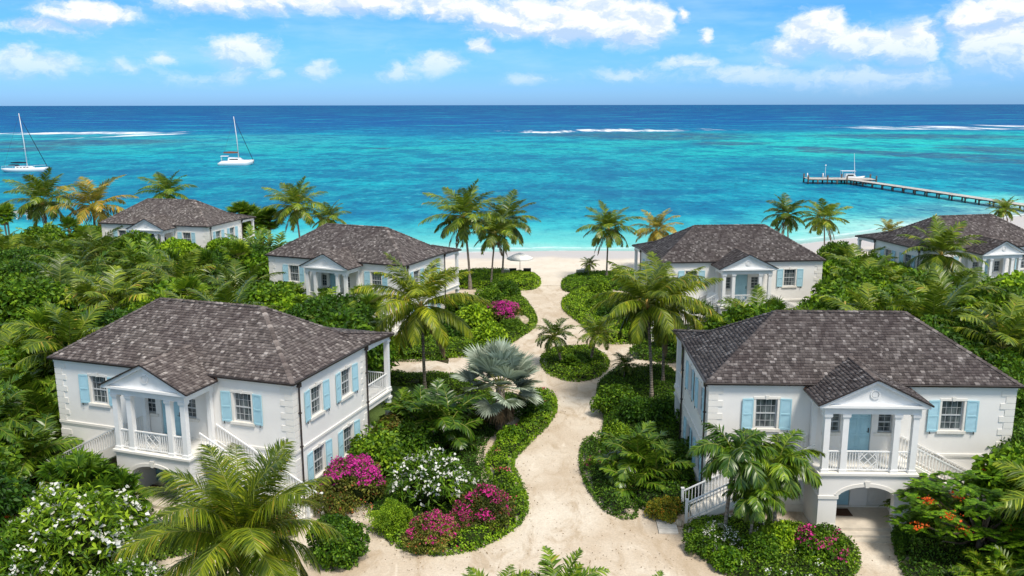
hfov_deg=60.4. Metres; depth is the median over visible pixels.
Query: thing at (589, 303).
shrub
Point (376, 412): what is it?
lawn
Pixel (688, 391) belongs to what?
window
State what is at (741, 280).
door
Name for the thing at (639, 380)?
hedge
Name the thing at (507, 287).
shrub
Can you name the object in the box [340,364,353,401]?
window
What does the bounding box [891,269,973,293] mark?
tree
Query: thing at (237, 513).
coconut palm
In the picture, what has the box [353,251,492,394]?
coconut palm
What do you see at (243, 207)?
tree
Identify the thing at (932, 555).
hedge
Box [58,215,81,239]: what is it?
fan palm
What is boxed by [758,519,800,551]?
shrub
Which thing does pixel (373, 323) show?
coconut palm
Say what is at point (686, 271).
window
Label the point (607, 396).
shrub
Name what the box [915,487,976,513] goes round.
areca palm
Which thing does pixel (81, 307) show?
areca palm
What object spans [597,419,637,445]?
shrub
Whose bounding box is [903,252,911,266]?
window
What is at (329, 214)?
coconut palm
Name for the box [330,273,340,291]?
door
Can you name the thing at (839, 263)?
tree
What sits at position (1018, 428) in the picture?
tree
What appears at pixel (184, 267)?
coconut palm
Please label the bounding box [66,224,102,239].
tree
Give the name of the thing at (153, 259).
coconut palm
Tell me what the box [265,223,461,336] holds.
villa
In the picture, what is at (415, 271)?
window
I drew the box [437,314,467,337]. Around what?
shrub
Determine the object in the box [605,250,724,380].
coconut palm
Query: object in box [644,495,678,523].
croton shrub
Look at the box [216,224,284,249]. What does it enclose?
areca palm
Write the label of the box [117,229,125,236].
window
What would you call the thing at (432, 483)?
frangipani
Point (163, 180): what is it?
coconut palm
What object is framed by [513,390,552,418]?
shrub
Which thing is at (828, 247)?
tree
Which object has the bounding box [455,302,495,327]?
shrub
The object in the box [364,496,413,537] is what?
shrub
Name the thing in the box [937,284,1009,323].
tree
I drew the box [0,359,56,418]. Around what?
areca palm
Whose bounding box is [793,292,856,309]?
tree
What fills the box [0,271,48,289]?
tree
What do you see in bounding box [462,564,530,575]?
feather palm
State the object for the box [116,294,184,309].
tree
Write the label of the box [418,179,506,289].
coconut palm
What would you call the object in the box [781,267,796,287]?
window
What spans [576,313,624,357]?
coconut palm
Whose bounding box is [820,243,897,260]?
coconut palm
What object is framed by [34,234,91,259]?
areca palm
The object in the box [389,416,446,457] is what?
shrub
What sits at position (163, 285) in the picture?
tree
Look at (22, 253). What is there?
tree
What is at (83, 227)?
fan palm
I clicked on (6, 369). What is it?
areca palm
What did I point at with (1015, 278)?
tree
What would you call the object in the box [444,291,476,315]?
shrub
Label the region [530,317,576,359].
coconut palm
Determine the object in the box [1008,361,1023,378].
tree
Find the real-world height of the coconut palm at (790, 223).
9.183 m
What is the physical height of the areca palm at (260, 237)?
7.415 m
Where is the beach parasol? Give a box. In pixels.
[507,253,532,261]
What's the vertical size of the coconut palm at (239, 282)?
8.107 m
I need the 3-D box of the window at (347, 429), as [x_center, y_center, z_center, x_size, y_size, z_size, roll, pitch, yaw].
[-8.327,7.675,44.616,0.250,1.740,1.270,4,12,18]
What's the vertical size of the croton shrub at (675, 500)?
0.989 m
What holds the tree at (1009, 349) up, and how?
on the ground at (443, 361)
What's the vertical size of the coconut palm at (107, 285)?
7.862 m
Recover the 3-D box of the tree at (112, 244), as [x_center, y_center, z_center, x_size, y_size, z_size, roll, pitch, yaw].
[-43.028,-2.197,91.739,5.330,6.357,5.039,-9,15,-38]
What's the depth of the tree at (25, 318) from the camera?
60.47 m
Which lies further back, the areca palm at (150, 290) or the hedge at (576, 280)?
the hedge at (576, 280)
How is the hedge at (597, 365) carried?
on the ground at (443, 361)
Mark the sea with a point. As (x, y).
(563, 167)
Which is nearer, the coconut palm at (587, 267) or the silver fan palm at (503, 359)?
the silver fan palm at (503, 359)
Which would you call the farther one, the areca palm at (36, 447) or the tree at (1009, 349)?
the tree at (1009, 349)
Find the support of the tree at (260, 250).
on the ground at (443, 361)
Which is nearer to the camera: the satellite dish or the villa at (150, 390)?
the villa at (150, 390)
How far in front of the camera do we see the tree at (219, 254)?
84.89 m
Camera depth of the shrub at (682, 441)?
45.19 m
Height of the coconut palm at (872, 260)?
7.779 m
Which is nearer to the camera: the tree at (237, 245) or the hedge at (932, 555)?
the hedge at (932, 555)
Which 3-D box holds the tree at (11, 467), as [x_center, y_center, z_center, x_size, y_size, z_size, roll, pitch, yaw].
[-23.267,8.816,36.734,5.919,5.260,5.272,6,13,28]
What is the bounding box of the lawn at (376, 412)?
[369,384,434,423]
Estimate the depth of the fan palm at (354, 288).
70.22 m
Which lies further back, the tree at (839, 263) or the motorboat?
the motorboat
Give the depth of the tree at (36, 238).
92.86 m
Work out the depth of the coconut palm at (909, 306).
55.13 m
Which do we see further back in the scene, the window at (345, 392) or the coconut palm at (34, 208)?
the coconut palm at (34, 208)
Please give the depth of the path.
38.90 m
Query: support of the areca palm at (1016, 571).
on the ground at (443, 361)
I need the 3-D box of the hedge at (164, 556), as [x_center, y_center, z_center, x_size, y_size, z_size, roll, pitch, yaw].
[-14.292,10.770,36.388,9.606,0.987,8.244,0,12,0]
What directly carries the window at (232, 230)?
in the villa at (201, 224)
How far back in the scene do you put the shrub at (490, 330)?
69.54 m
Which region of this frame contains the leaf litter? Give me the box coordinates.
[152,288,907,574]
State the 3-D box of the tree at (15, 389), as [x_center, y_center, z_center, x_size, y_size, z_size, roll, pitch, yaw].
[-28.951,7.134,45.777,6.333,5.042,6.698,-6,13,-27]
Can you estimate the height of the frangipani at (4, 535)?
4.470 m
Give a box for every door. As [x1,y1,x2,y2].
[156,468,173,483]
[162,400,181,435]
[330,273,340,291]
[735,274,747,299]
[837,490,848,504]
[847,414,870,452]
[866,487,885,504]
[983,259,987,280]
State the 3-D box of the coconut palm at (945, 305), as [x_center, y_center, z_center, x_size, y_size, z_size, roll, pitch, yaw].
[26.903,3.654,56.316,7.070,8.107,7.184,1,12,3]
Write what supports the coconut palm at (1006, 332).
on the ground at (443, 361)
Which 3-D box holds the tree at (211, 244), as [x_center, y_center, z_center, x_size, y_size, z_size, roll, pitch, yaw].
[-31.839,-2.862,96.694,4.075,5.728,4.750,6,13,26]
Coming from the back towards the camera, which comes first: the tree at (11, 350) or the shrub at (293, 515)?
the tree at (11, 350)
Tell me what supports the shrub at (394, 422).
on the ground at (443, 361)
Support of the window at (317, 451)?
in the villa at (150, 390)
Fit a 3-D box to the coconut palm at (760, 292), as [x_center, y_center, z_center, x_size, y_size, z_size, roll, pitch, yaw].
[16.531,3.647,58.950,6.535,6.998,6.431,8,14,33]
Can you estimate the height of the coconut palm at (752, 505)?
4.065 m
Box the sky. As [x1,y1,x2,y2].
[0,0,1023,105]
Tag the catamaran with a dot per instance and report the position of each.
(230, 161)
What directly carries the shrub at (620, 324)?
on the ground at (443, 361)
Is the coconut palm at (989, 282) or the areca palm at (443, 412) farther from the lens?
the coconut palm at (989, 282)
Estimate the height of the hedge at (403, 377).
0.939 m
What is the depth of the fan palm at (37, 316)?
51.62 m
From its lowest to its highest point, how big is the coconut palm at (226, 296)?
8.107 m
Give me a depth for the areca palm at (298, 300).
60.27 m
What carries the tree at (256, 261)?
on the ground at (443, 361)
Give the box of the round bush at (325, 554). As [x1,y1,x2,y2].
[304,513,370,571]
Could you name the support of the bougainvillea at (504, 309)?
on the ground at (443, 361)
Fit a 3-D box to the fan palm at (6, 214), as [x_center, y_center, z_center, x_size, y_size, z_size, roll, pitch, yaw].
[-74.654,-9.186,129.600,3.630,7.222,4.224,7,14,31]
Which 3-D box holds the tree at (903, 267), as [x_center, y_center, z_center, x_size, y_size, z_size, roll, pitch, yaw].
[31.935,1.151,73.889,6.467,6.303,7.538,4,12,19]
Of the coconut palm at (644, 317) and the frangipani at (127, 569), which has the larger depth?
the coconut palm at (644, 317)
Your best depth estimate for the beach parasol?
99.08 m
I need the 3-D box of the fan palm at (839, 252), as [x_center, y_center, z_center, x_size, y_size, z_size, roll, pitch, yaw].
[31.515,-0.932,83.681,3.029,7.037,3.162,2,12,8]
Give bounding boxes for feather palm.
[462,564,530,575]
[515,546,609,575]
[652,570,664,575]
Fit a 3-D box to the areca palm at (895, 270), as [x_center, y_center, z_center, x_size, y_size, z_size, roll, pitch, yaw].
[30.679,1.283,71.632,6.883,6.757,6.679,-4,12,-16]
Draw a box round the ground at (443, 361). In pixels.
[0,340,922,574]
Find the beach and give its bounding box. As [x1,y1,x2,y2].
[445,215,1023,284]
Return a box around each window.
[87,373,110,408]
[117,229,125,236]
[148,398,158,416]
[182,231,191,240]
[188,399,199,422]
[216,229,221,238]
[229,226,235,239]
[230,390,254,426]
[288,263,299,283]
[309,380,325,421]
[312,440,326,481]
[322,274,327,287]
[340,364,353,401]
[342,277,350,289]
[342,421,353,456]
[370,270,381,290]
[413,268,419,283]
[684,269,698,289]
[686,361,692,399]
[686,418,690,442]
[693,439,699,480]
[696,379,703,419]
[725,277,730,290]
[749,277,757,289]
[751,395,780,432]
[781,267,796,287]
[830,414,840,435]
[874,414,891,436]
[884,248,892,260]
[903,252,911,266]
[936,397,967,434]
[972,262,977,271]
[992,261,1000,272]
[1020,255,1023,270]
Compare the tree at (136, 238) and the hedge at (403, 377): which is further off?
the tree at (136, 238)
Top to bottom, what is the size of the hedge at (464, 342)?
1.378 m
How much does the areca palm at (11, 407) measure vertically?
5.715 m
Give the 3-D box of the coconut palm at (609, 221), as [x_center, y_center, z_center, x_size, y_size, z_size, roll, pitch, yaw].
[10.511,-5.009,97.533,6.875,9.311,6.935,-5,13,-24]
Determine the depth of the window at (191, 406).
41.37 m
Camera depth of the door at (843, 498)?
40.21 m
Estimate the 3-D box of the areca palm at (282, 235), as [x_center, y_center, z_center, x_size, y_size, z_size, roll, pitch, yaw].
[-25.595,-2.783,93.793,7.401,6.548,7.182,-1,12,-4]
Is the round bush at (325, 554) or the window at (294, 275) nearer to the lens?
the round bush at (325, 554)
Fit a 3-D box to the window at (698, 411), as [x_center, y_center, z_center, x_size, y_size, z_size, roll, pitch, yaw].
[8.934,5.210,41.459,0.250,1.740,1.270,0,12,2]
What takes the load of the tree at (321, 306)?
on the ground at (443, 361)
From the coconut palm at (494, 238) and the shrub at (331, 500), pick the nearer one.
the shrub at (331, 500)
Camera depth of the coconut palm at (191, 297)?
61.12 m
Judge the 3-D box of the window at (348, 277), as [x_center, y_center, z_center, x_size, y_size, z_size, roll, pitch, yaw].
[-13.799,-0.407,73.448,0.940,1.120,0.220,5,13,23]
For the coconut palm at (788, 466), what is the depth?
35.82 m
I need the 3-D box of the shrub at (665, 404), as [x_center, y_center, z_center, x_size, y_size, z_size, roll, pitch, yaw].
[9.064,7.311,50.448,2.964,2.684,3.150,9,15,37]
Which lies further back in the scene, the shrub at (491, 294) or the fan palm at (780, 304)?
the shrub at (491, 294)
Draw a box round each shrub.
[260,505,298,541]
[307,481,360,516]
[347,421,407,474]
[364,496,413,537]
[372,412,408,433]
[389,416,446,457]
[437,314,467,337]
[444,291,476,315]
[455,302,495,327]
[461,404,487,428]
[471,321,507,341]
[474,283,505,302]
[486,278,520,296]
[496,424,528,442]
[499,317,525,333]
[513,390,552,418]
[575,350,593,363]
[583,293,607,307]
[584,277,611,293]
[589,382,642,413]
[595,300,626,318]
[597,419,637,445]
[613,394,667,425]
[616,303,636,329]
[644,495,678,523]
[648,394,681,426]
[651,326,689,351]
[655,443,694,480]
[663,496,682,512]
[673,436,689,454]
[681,524,731,559]
[710,545,744,573]
[738,531,781,561]
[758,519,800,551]
[890,523,923,555]
[988,510,1023,559]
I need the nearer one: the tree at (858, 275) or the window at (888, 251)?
the tree at (858, 275)
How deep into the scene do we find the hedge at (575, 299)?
80.18 m
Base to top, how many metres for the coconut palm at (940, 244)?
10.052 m
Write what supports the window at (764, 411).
in the villa at (878, 407)
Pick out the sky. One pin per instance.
(53, 52)
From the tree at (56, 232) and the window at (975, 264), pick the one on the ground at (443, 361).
the tree at (56, 232)
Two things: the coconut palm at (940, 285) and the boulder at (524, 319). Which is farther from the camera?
the boulder at (524, 319)
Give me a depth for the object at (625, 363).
58.52 m
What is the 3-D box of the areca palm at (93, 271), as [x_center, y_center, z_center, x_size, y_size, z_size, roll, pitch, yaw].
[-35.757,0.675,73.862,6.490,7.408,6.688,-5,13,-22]
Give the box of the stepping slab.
[656,519,678,534]
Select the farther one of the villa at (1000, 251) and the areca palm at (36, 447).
the villa at (1000, 251)
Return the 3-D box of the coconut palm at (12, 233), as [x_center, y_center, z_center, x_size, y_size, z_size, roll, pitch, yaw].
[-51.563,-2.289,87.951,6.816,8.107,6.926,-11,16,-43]
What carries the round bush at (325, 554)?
on the ground at (443, 361)
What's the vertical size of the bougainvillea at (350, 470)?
2.788 m
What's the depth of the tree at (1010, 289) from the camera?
65.28 m
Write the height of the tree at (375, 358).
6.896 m
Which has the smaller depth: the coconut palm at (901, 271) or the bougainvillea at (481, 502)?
the bougainvillea at (481, 502)
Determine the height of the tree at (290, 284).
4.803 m
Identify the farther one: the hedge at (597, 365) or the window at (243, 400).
the hedge at (597, 365)
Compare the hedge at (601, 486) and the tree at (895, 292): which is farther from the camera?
the tree at (895, 292)
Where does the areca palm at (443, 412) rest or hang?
on the ground at (443, 361)
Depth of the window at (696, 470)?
42.46 m
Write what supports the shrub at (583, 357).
on the ground at (443, 361)
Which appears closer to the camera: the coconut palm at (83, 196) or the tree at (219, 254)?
the tree at (219, 254)
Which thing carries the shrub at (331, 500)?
on the ground at (443, 361)
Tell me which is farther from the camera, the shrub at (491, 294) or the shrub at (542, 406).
the shrub at (491, 294)
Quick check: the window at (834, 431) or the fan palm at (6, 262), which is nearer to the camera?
the window at (834, 431)
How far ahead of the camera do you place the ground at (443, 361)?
59.93 m
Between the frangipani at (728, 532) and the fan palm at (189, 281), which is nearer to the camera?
the frangipani at (728, 532)
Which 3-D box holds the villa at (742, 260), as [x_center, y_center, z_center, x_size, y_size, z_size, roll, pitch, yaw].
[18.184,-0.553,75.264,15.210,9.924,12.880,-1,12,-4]
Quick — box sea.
[0,104,1023,251]
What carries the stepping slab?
on the path
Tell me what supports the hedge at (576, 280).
on the beach
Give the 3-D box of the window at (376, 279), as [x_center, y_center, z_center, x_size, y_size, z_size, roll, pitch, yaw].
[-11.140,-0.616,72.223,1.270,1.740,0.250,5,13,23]
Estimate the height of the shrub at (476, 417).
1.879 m
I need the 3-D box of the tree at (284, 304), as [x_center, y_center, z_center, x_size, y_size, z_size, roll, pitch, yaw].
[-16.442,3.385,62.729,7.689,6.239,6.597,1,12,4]
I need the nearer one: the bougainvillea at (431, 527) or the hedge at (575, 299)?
the bougainvillea at (431, 527)
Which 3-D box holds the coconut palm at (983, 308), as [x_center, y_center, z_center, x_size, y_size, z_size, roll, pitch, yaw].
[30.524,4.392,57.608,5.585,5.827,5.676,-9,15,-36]
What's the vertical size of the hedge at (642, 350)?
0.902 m
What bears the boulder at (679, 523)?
on the ground at (443, 361)
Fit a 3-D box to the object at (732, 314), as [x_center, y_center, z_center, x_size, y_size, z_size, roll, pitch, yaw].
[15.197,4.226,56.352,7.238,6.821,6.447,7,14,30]
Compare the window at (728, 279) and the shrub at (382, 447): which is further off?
the window at (728, 279)
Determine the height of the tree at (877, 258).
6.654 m
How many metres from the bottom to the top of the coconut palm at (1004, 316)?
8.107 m
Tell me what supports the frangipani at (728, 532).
on the ground at (443, 361)
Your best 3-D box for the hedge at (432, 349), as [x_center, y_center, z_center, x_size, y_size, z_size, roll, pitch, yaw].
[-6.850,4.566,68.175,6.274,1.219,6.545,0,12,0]
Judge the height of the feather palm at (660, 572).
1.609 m
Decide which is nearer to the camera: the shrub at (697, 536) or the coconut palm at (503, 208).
the shrub at (697, 536)
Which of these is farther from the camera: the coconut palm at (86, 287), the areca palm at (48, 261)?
the areca palm at (48, 261)
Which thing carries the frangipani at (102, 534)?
on the ground at (443, 361)
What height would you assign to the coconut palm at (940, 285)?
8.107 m
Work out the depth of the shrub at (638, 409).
49.51 m
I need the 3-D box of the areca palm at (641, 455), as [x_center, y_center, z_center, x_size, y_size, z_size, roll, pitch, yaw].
[6.325,8.476,42.674,4.928,3.516,5.059,1,12,6]
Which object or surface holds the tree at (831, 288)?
on the ground at (443, 361)
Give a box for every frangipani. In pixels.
[0,478,163,575]
[0,507,81,575]
[82,555,172,575]
[385,443,480,511]
[696,519,741,551]
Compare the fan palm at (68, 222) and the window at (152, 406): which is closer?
the window at (152, 406)
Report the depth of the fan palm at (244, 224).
105.80 m
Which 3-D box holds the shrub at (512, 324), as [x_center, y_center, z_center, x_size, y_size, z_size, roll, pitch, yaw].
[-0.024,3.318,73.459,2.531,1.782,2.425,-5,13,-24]
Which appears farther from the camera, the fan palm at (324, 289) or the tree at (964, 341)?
the fan palm at (324, 289)
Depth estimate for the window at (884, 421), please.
39.41 m
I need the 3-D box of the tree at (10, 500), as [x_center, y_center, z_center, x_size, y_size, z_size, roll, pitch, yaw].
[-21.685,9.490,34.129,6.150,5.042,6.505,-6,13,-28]
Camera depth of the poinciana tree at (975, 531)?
34.96 m
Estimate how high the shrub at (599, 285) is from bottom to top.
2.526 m
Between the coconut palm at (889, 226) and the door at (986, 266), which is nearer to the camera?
the door at (986, 266)
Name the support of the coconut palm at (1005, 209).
on the ground at (443, 361)
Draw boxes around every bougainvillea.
[313,453,386,517]
[400,508,461,554]
[447,508,476,530]
[449,483,516,532]
[485,300,523,323]
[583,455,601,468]
[791,522,853,565]
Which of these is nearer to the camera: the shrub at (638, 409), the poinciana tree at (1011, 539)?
the poinciana tree at (1011, 539)
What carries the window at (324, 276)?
in the villa at (344, 258)
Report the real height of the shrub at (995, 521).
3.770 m
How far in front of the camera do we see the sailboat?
269.41 m
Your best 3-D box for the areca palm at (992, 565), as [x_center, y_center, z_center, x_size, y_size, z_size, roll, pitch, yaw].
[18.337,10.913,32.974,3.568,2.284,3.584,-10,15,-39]
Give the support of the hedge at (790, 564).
on the ground at (443, 361)
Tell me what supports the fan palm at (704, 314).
on the ground at (443, 361)
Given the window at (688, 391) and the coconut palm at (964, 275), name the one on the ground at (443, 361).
the coconut palm at (964, 275)
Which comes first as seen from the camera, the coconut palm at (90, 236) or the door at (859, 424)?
the door at (859, 424)
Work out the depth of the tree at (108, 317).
53.66 m
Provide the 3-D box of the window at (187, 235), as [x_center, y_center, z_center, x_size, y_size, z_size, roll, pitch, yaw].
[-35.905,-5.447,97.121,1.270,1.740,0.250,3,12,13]
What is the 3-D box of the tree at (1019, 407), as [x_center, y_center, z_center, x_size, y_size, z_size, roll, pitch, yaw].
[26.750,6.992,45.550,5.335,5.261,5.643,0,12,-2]
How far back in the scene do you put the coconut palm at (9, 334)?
54.12 m
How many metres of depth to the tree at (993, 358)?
49.45 m
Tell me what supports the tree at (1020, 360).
on the ground at (443, 361)
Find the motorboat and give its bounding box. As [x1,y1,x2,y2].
[835,155,864,181]
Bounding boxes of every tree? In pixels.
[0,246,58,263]
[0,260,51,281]
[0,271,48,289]
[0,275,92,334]
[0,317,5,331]
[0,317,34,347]
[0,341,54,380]
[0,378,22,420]
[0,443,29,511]
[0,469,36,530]
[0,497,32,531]
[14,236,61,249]
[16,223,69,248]
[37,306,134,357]
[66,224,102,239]
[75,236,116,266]
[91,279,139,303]
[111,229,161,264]
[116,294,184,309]
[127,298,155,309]
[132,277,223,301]
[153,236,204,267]
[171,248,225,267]
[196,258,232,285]
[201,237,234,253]
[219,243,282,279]
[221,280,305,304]
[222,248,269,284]
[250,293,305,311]
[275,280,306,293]
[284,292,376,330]
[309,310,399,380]
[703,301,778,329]
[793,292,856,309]
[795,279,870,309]
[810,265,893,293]
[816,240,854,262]
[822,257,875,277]
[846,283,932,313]
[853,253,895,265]
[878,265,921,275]
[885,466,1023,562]
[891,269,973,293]
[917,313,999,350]
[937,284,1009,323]
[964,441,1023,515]
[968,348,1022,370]
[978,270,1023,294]
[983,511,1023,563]
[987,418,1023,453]
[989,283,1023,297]
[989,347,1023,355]
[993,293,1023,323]
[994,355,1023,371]
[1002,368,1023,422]
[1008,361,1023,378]
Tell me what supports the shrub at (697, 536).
on the ground at (443, 361)
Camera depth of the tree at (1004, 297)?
60.95 m
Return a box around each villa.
[39,297,393,526]
[98,198,255,268]
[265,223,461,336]
[632,224,826,340]
[672,309,1023,542]
[855,214,1023,281]
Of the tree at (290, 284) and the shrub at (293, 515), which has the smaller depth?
the shrub at (293, 515)
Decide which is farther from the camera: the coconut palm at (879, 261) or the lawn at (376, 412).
the coconut palm at (879, 261)
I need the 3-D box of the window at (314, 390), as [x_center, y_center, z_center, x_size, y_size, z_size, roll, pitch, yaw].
[-9.230,5.262,41.349,0.250,1.740,1.270,4,12,18]
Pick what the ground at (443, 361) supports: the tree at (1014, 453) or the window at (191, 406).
the tree at (1014, 453)
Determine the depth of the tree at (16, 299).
61.71 m
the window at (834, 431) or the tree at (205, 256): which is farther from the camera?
the tree at (205, 256)
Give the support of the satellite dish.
on the ground at (443, 361)
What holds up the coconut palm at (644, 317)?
on the ground at (443, 361)
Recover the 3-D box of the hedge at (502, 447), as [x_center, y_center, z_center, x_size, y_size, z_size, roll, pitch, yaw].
[-1.297,8.648,46.888,8.526,1.249,21.873,0,12,0]
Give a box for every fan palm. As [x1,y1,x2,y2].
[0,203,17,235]
[0,258,22,273]
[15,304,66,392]
[22,445,131,516]
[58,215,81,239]
[67,462,154,515]
[69,223,100,247]
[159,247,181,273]
[167,272,212,297]
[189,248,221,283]
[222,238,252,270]
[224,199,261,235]
[242,222,256,240]
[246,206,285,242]
[308,286,334,297]
[348,283,378,299]
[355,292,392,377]
[451,336,544,431]
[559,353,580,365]
[684,296,716,329]
[765,295,791,309]
[828,243,856,259]
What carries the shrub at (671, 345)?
on the ground at (443, 361)
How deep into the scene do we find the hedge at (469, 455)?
44.86 m
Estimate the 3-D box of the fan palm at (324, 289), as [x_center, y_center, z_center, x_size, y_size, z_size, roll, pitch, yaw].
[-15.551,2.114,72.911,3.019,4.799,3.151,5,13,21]
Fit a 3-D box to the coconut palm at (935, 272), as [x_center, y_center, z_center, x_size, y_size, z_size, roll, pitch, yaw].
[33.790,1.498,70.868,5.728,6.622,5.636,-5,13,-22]
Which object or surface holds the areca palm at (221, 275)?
on the ground at (443, 361)
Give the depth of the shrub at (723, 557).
34.96 m
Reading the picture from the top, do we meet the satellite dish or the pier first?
the pier
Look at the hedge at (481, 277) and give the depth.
95.56 m
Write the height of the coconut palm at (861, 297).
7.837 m
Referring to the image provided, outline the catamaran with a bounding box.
[218,116,253,165]
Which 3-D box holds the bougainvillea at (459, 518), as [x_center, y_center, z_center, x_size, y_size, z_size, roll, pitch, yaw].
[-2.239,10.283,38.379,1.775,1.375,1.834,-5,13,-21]
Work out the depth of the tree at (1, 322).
60.14 m
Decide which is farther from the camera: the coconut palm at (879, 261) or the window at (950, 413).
the coconut palm at (879, 261)
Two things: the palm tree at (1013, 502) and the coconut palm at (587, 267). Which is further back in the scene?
the coconut palm at (587, 267)
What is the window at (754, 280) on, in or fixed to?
in the villa at (742, 260)
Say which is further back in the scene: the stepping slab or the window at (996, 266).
the window at (996, 266)
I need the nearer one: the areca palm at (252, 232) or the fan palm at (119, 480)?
the fan palm at (119, 480)
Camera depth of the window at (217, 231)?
98.41 m
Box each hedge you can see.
[126,510,300,568]
[364,391,519,534]
[384,387,557,556]
[390,369,493,398]
[391,293,537,358]
[391,336,460,361]
[454,267,541,290]
[539,344,610,381]
[560,286,652,344]
[561,270,638,291]
[577,435,638,519]
[596,361,696,515]
[629,341,681,362]
[682,513,862,575]
[893,507,1007,575]
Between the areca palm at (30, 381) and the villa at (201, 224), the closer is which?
the areca palm at (30, 381)
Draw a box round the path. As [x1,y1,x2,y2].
[143,285,920,575]
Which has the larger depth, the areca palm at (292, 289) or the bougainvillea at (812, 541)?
the areca palm at (292, 289)
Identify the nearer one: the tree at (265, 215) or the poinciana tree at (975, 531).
the poinciana tree at (975, 531)
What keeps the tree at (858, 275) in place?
on the ground at (443, 361)
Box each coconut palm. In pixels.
[0,167,77,226]
[0,227,27,247]
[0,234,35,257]
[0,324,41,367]
[1,300,110,396]
[14,233,51,251]
[25,236,112,279]
[25,273,105,309]
[26,253,98,284]
[43,266,140,312]
[45,175,136,227]
[57,226,136,268]
[59,265,157,315]
[112,438,346,575]
[123,253,202,285]
[130,248,221,285]
[134,170,197,198]
[162,279,231,301]
[185,274,282,309]
[195,259,285,298]
[257,175,327,236]
[304,298,381,369]
[307,199,350,227]
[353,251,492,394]
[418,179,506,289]
[468,209,523,281]
[472,189,540,273]
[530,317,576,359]
[576,200,639,275]
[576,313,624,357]
[580,255,597,274]
[589,261,705,397]
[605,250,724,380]
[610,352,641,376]
[630,208,682,242]
[685,422,777,533]
[705,284,806,316]
[722,478,793,533]
[743,429,825,522]
[761,192,819,237]
[799,198,851,245]
[813,257,903,285]
[815,282,935,310]
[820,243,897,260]
[830,253,892,273]
[846,290,956,323]
[875,218,902,231]
[884,265,938,280]
[884,280,994,338]
[897,214,988,274]
[899,263,1002,314]
[904,263,1005,292]
[918,266,964,275]
[945,296,1023,360]
[946,268,1003,285]
[969,305,1021,329]
[979,293,1023,347]
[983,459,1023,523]
[985,196,1023,221]
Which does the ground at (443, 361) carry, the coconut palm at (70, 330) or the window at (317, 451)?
the coconut palm at (70, 330)
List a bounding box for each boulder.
[514,315,528,323]
[675,519,683,526]
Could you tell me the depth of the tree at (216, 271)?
80.90 m
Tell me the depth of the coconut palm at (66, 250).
77.62 m
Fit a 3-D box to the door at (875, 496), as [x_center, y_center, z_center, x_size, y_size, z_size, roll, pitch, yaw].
[16.615,8.930,40.015,0.860,2.060,0.137,0,12,2]
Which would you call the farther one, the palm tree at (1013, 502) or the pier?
the pier
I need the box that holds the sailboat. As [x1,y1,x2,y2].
[1,113,47,171]
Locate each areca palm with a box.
[0,355,26,381]
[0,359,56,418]
[0,372,20,422]
[0,373,60,458]
[0,412,83,494]
[6,382,61,441]
[15,221,56,233]
[18,303,88,334]
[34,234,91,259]
[35,259,82,265]
[59,250,112,280]
[102,236,179,288]
[143,286,200,299]
[205,263,241,287]
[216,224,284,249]
[221,229,268,251]
[247,229,290,248]
[260,286,338,312]
[291,281,313,296]
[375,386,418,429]
[384,377,486,452]
[592,421,695,498]
[718,297,743,308]
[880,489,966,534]
[886,265,917,282]
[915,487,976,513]
[947,544,1023,575]
[966,271,990,280]
[1008,567,1023,575]
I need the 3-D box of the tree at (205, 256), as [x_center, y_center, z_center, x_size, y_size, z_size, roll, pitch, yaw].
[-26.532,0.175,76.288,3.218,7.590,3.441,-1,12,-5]
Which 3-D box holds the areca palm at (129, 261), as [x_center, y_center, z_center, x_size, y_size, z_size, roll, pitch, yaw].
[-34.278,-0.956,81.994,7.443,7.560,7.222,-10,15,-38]
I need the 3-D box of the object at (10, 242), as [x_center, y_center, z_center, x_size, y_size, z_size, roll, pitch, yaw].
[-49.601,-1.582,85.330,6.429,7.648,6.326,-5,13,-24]
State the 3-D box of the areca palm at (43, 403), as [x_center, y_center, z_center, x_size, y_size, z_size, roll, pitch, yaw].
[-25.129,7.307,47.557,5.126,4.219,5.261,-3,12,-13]
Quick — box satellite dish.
[706,292,718,302]
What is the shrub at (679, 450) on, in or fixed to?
on the ground at (443, 361)
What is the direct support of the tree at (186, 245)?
on the ground at (443, 361)
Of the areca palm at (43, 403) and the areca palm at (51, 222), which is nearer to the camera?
the areca palm at (43, 403)
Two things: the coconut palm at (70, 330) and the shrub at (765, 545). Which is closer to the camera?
the shrub at (765, 545)
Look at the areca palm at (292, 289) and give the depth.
66.89 m
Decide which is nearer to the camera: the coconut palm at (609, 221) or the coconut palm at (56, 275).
the coconut palm at (56, 275)
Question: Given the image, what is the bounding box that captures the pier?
[803,173,1023,210]
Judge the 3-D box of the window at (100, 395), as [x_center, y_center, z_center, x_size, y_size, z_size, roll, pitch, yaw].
[-20.134,4.961,42.878,1.270,1.740,0.250,4,12,18]
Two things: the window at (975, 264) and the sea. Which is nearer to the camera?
the window at (975, 264)
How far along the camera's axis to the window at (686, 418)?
45.25 m

